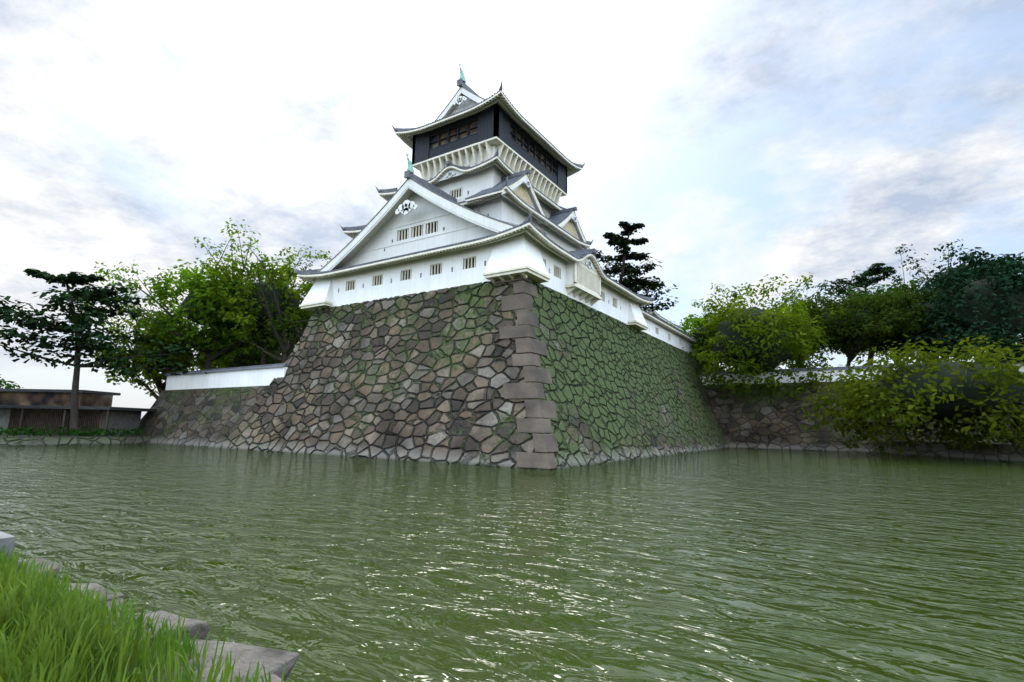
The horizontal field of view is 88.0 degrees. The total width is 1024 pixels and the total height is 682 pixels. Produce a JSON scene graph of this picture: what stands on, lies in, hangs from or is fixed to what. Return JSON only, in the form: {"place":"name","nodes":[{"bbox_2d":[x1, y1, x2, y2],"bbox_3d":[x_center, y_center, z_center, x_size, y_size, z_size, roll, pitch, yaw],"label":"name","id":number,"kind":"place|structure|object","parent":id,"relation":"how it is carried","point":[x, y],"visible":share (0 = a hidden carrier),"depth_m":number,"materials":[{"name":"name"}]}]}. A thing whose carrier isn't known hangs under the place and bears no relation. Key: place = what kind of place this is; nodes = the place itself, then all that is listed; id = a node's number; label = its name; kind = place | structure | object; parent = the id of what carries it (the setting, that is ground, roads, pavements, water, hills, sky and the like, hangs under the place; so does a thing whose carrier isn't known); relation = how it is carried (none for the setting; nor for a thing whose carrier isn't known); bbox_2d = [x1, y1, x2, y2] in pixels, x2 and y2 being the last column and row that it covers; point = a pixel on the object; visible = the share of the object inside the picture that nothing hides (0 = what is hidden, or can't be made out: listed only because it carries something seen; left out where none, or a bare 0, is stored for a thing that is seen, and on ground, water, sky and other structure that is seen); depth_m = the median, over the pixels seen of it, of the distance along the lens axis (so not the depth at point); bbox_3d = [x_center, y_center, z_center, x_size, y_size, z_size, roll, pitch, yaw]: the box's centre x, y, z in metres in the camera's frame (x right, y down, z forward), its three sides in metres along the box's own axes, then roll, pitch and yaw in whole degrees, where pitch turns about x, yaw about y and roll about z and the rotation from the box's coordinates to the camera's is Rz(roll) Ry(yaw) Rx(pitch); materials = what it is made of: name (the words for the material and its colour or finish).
{"place":"outdoors","nodes":[
{"label":"outdoors","id":0,"kind":"place"},
{"bbox_2d":[0,531,14,558],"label":"stone post","id":1,"kind":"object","parent":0,"point":[7,539],"depth_m":5.80,"materials":[{"name":"grey stone"}]},
{"bbox_2d":[0,434,140,437],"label":"coping","id":2,"kind":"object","parent":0,"point":[15,436],"depth_m":53.28,"materials":[{"name":"grey stone"}]},
{"bbox_2d":[0,377,23,388],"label":"tree","id":3,"kind":"object","parent":2,"relation":"on","point":[8,386],"visible":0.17,"depth_m":77.72,"materials":[{"name":"green plant"}]},
{"bbox_2d":[0,391,112,435],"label":"pavilion","id":4,"kind":"structure","parent":2,"relation":"on","point":[21,418],"depth_m":56.34,"materials":[{"name":"brown wood"}]},
{"bbox_2d":[0,426,144,436],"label":"hedge","id":5,"kind":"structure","parent":2,"relation":"on","point":[69,432],"depth_m":52.55,"materials":[{"name":"green plant"}]},
{"bbox_2d":[0,408,141,435],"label":"pavilion walls","id":6,"kind":"structure","parent":0,"point":[119,419],"depth_m":58.58,"materials":[{"name":"brown wood"}]},
{"bbox_2d":[0,436,150,445],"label":"stone embankment","id":7,"kind":"object","parent":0,"point":[39,441],"visible":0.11,"depth_m":51.56,"materials":[{"name":"stone"}]},
{"bbox_2d":[0,268,211,435],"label":"pine","id":8,"kind":"object","parent":7,"relation":"on","point":[86,293],"depth_m":55.01,"materials":[{"name":"green plant"}]},
{"bbox_2d":[0,388,156,411],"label":"pavilion roofs","id":9,"kind":"structure","parent":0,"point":[69,407],"depth_m":57.09,"materials":[{"name":"grey tile"}]},
{"bbox_2d":[20,600,140,673],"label":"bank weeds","id":10,"kind":"object","parent":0,"point":[134,670],"visible":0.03,"depth_m":2.99,"materials":[{"name":"green plant"}]},
{"bbox_2d":[0,532,313,681],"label":"bank grass","id":11,"kind":"structure","parent":0,"point":[45,641],"depth_m":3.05,"materials":[{"name":"green plant"}]},
{"bbox_2d":[82,296,232,398],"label":"tree","id":12,"kind":"object","parent":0,"point":[148,376],"depth_m":66.73,"materials":[{"name":"green plant"}]},
{"bbox_2d":[17,558,298,681],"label":"edging stones","id":13,"kind":"object","parent":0,"point":[273,661],"visible":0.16,"depth_m":3.58,"materials":[{"name":"grey stone"}]},
{"bbox_2d":[131,332,192,371],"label":"shade tree crown","id":14,"kind":"object","parent":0,"point":[167,352],"visible":0.2,"depth_m":67.56},
{"bbox_2d":[138,385,268,447],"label":"moat wall","id":15,"kind":"structure","parent":0,"point":[209,417],"depth_m":56.19,"materials":[{"name":"stone"}]},
{"bbox_2d":[179,283,240,329],"bbox_3d":[-36.754,-4.386,68.279,9.513,6.121,9.705,-5,-11,32],"label":"tree","id":16,"kind":"object","parent":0,"point":[190,316],"visible":0.16,"depth_m":64.89,"materials":[{"name":"green plant"}]},
{"bbox_2d":[193,344,292,369],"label":"bush","id":17,"kind":"object","parent":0,"point":[253,356],"depth_m":79.01,"materials":[{"name":"green plant"}]},
{"bbox_2d":[219,347,276,367],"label":"bush","id":18,"kind":"object","parent":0,"point":[238,358],"visible":0.08,"depth_m":80.37,"materials":[{"name":"green plant"}]},
{"bbox_2d":[231,282,301,330],"bbox_3d":[-30.669,-4.187,66.726,8.451,6.044,8.600,-5,-11,32],"label":"tree","id":19,"kind":"object","parent":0,"point":[283,307],"visible":0.3,"depth_m":63.58,"materials":[{"name":"green plant"}]},
{"bbox_2d":[342,192,496,267],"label":"gable wall","id":20,"kind":"structure","parent":0,"point":[426,209],"depth_m":49.28,"materials":[{"name":"white paint"}]},
{"bbox_2d":[302,88,646,324],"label":"gable trim","id":21,"kind":"structure","parent":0,"point":[517,253],"depth_m":48.81,"materials":[{"name":"white paint"}]},
{"bbox_2d":[412,103,566,193],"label":"top storey wall","id":22,"kind":"structure","parent":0,"point":[494,120],"depth_m":55.59,"materials":[{"name":"black wood"}]},
{"bbox_2d":[431,121,555,175],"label":"windows","id":23,"kind":"structure","parent":22,"relation":"in","point":[454,131],"depth_m":55.97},
{"bbox_2d":[293,78,695,340],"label":"keep roof tiles","id":24,"kind":"object","parent":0,"point":[556,218],"visible":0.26,"depth_m":52.19,"materials":[{"name":"grey tile"}]},
{"bbox_2d":[406,63,465,173],"bbox_3d":[-3.980,-21.822,58.516,0.760,15.559,21.095,-5,-11,32],"label":"roof ornament","id":25,"kind":"object","parent":24,"relation":"on","point":[410,165],"visible":0.63,"depth_m":49.16,"materials":[{"name":"metal"}]},
{"bbox_2d":[314,146,696,353],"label":"castle walls","id":26,"kind":"structure","parent":0,"point":[454,274],"depth_m":50.18,"materials":[{"name":"white paint"}]},
{"bbox_2d":[348,98,590,289],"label":"windows","id":27,"kind":"structure","parent":26,"relation":"in","point":[429,233],"depth_m":48.77,"materials":[{"name":"grey wood"}]},
{"bbox_2d":[514,184,576,236],"bbox_3d":[3.861,-13.909,56.309,0.050,1.690,13.928,-5,-11,32],"label":"gable panel","id":28,"kind":"object","parent":26,"relation":"attached to","point":[521,192],"visible":0.87,"depth_m":52.56,"materials":[{"name":"beige paint"}]},
{"bbox_2d":[0,443,1023,681],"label":"moat water","id":29,"kind":"structure","parent":0,"point":[745,565],"depth_m":10.22,"materials":[{"name":"green liquid"}]},
{"bbox_2d":[219,276,729,469],"bbox_3d":[8.478,8.174,74.496,36.588,14.860,79.540,-5,-11,32],"label":"stone base","id":30,"kind":"object","parent":29,"relation":"in","point":[422,376],"visible":0.76,"depth_m":43.77,"materials":[{"name":"grey stone"}]},
{"bbox_2d":[297,87,709,350],"bbox_3d":[8.906,-11.165,77.690,28.000,24.850,71.300,-5,-11,32],"label":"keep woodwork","id":31,"kind":"object","parent":30,"relation":"on","point":[586,284],"visible":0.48,"depth_m":52.55,"materials":[{"name":"white paint"}]},
{"bbox_2d":[495,276,557,468],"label":"cornerstones","id":32,"kind":"object","parent":30,"relation":"attached to","point":[532,392],"visible":0.97,"depth_m":36.07,"materials":[{"name":"grey stone"}]},
{"bbox_2d":[0,0,1023,417],"label":"sky","id":33,"kind":"structure","parent":0,"point":[749,140],"materials":[{"name":"white"}]},
{"bbox_2d":[594,221,678,311],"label":"pine","id":34,"kind":"object","parent":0,"point":[624,242],"depth_m":76.06,"materials":[{"name":"green plant"}]},
{"bbox_2d":[669,299,729,371],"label":"tree","id":35,"kind":"object","parent":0,"point":[686,325],"depth_m":84.09,"materials":[{"name":"green plant"}]},
{"bbox_2d":[693,325,713,345],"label":"tree","id":36,"kind":"object","parent":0,"point":[700,334],"visible":0.12,"depth_m":85.19,"materials":[{"name":"green plant"}]},
{"bbox_2d":[712,306,793,374],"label":"tree","id":37,"kind":"object","parent":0,"point":[723,326],"visible":0.53,"depth_m":72.85,"materials":[{"name":"green plant"}]},
{"bbox_2d":[682,272,851,399],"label":"tree","id":38,"kind":"object","parent":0,"point":[796,342],"depth_m":72.06,"materials":[{"name":"green plant"}]},
{"bbox_2d":[766,280,846,368],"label":"tree","id":39,"kind":"object","parent":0,"point":[823,286],"depth_m":87.18,"materials":[{"name":"green plant"}]},
{"bbox_2d":[702,381,1023,452],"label":"moat wall","id":40,"kind":"structure","parent":0,"point":[776,421],"depth_m":73.49,"materials":[{"name":"stone"}]},
{"bbox_2d":[700,363,1023,384],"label":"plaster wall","id":41,"kind":"structure","parent":40,"relation":"on","point":[784,379],"depth_m":74.32,"materials":[{"name":"white paint"}]},
{"bbox_2d":[699,360,1023,374],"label":"parapet coping","id":42,"kind":"object","parent":41,"relation":"on","point":[840,368],"visible":0.4,"depth_m":72.27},
{"bbox_2d":[793,288,932,365],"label":"tree","id":43,"kind":"object","parent":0,"point":[848,305],"depth_m":72.72,"materials":[{"name":"green plant"}]},
{"bbox_2d":[818,304,891,341],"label":"tree","id":44,"kind":"object","parent":43,"relation":"attached to","point":[866,313],"visible":0.23,"depth_m":74.26,"materials":[{"name":"green plant"}]},
{"bbox_2d":[816,263,916,363],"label":"tree","id":45,"kind":"object","parent":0,"point":[872,270],"depth_m":93.83,"materials":[{"name":"green plant"}]},
{"bbox_2d":[827,269,934,361],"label":"tree","id":46,"kind":"object","parent":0,"point":[878,290],"depth_m":84.06,"materials":[{"name":"green plant"}]},
{"bbox_2d":[850,278,970,362],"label":"tree","id":47,"kind":"object","parent":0,"point":[921,312],"depth_m":71.33,"materials":[{"name":"green plant"}]},
{"bbox_2d":[891,302,952,335],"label":"tree","id":48,"kind":"object","parent":47,"relation":"attached to","point":[926,327],"visible":0.1,"depth_m":71.48,"materials":[{"name":"green plant"}]},
{"bbox_2d":[878,252,966,360],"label":"tree","id":49,"kind":"object","parent":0,"point":[914,286],"depth_m":79.03,"materials":[{"name":"green plant"}]},
{"bbox_2d":[857,244,1023,340],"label":"tree","id":50,"kind":"object","parent":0,"point":[864,283],"depth_m":78.13,"materials":[{"name":"green plant"}]},
{"bbox_2d":[875,440,1023,461],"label":"stone wall","id":51,"kind":"structure","parent":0,"point":[1012,453],"depth_m":54.77,"materials":[{"name":"stone"}]},
{"bbox_2d":[886,440,1017,444],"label":"stone ledge","id":52,"kind":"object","parent":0,"point":[967,442],"depth_m":57.51,"materials":[{"name":"grey stone"}]},
{"bbox_2d":[796,328,1023,455],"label":"bush","id":53,"kind":"object","parent":52,"relation":"on","point":[857,393],"depth_m":49.89,"materials":[{"name":"green plant"}]},
{"bbox_2d":[869,361,1023,420],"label":"bush","id":54,"kind":"object","parent":53,"relation":"attached to","point":[944,410],"visible":0.47,"depth_m":48.63,"materials":[{"name":"green plant"}]},
{"bbox_2d":[889,428,1023,444],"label":"bank shrubs","id":55,"kind":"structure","parent":52,"relation":"on","point":[914,436],"depth_m":59.24,"materials":[{"name":"green plant"}]},
{"bbox_2d":[899,239,1023,366],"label":"tree","id":56,"kind":"object","parent":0,"point":[1011,280],"depth_m":63.19,"materials":[{"name":"green plant"}]},
{"bbox_2d":[951,278,1023,335],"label":"tree","id":57,"kind":"object","parent":56,"relation":"attached to","point":[985,293],"visible":0.44,"depth_m":62.65,"materials":[{"name":"green plant"}]},
{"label":"terrace","id":58,"kind":"structure","parent":0,"visible":0},
{"bbox_2d":[94,218,311,369],"bbox_3d":[-36.618,-3.478,67.866,26.602,20.733,19.166,2,-9,-4],"label":"terrace tree","id":59,"kind":"object","parent":58,"relation":"on","point":[163,293],"depth_m":63.36,"materials":[{"name":"green plant"}]},
{"bbox_2d":[164,367,287,389],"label":"wall","id":60,"kind":"structure","parent":58,"relation":"on","point":[254,377],"depth_m":56.94,"materials":[{"name":"white paint"}]},
{"bbox_2d":[164,363,288,375],"bbox_3d":[-19.685,6.482,77.079,23.780,0.407,46.524,-5,-11,32],"label":"parapet coping","id":61,"kind":"object","parent":60,"relation":"on","point":[241,368],"visible":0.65,"depth_m":56.19,"materials":[{"name":"grey tile"}]},
{"bbox_2d":[192,221,330,364],"bbox_3d":[-31.591,-3.536,66.628,22.032,20.580,17.468,-5,-11,32],"label":"terrace tree","id":62,"kind":"object","parent":58,"relation":"on","point":[297,293],"depth_m":62.34,"materials":[{"name":"green plant"}]},
{"bbox_2d":[230,243,311,363],"bbox_3d":[-26.425,-2.220,62.307,13.820,16.823,12.020,-5,-11,32],"label":"terrace tree","id":63,"kind":"object","parent":58,"relation":"on","point":[287,348],"depth_m":60.57,"materials":[{"name":"plant"}]},
{"bbox_2d":[285,257,330,347],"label":"terrace tree","id":64,"kind":"object","parent":58,"relation":"on","point":[302,282],"depth_m":72.29,"materials":[{"name":"green plant"}]}
]}

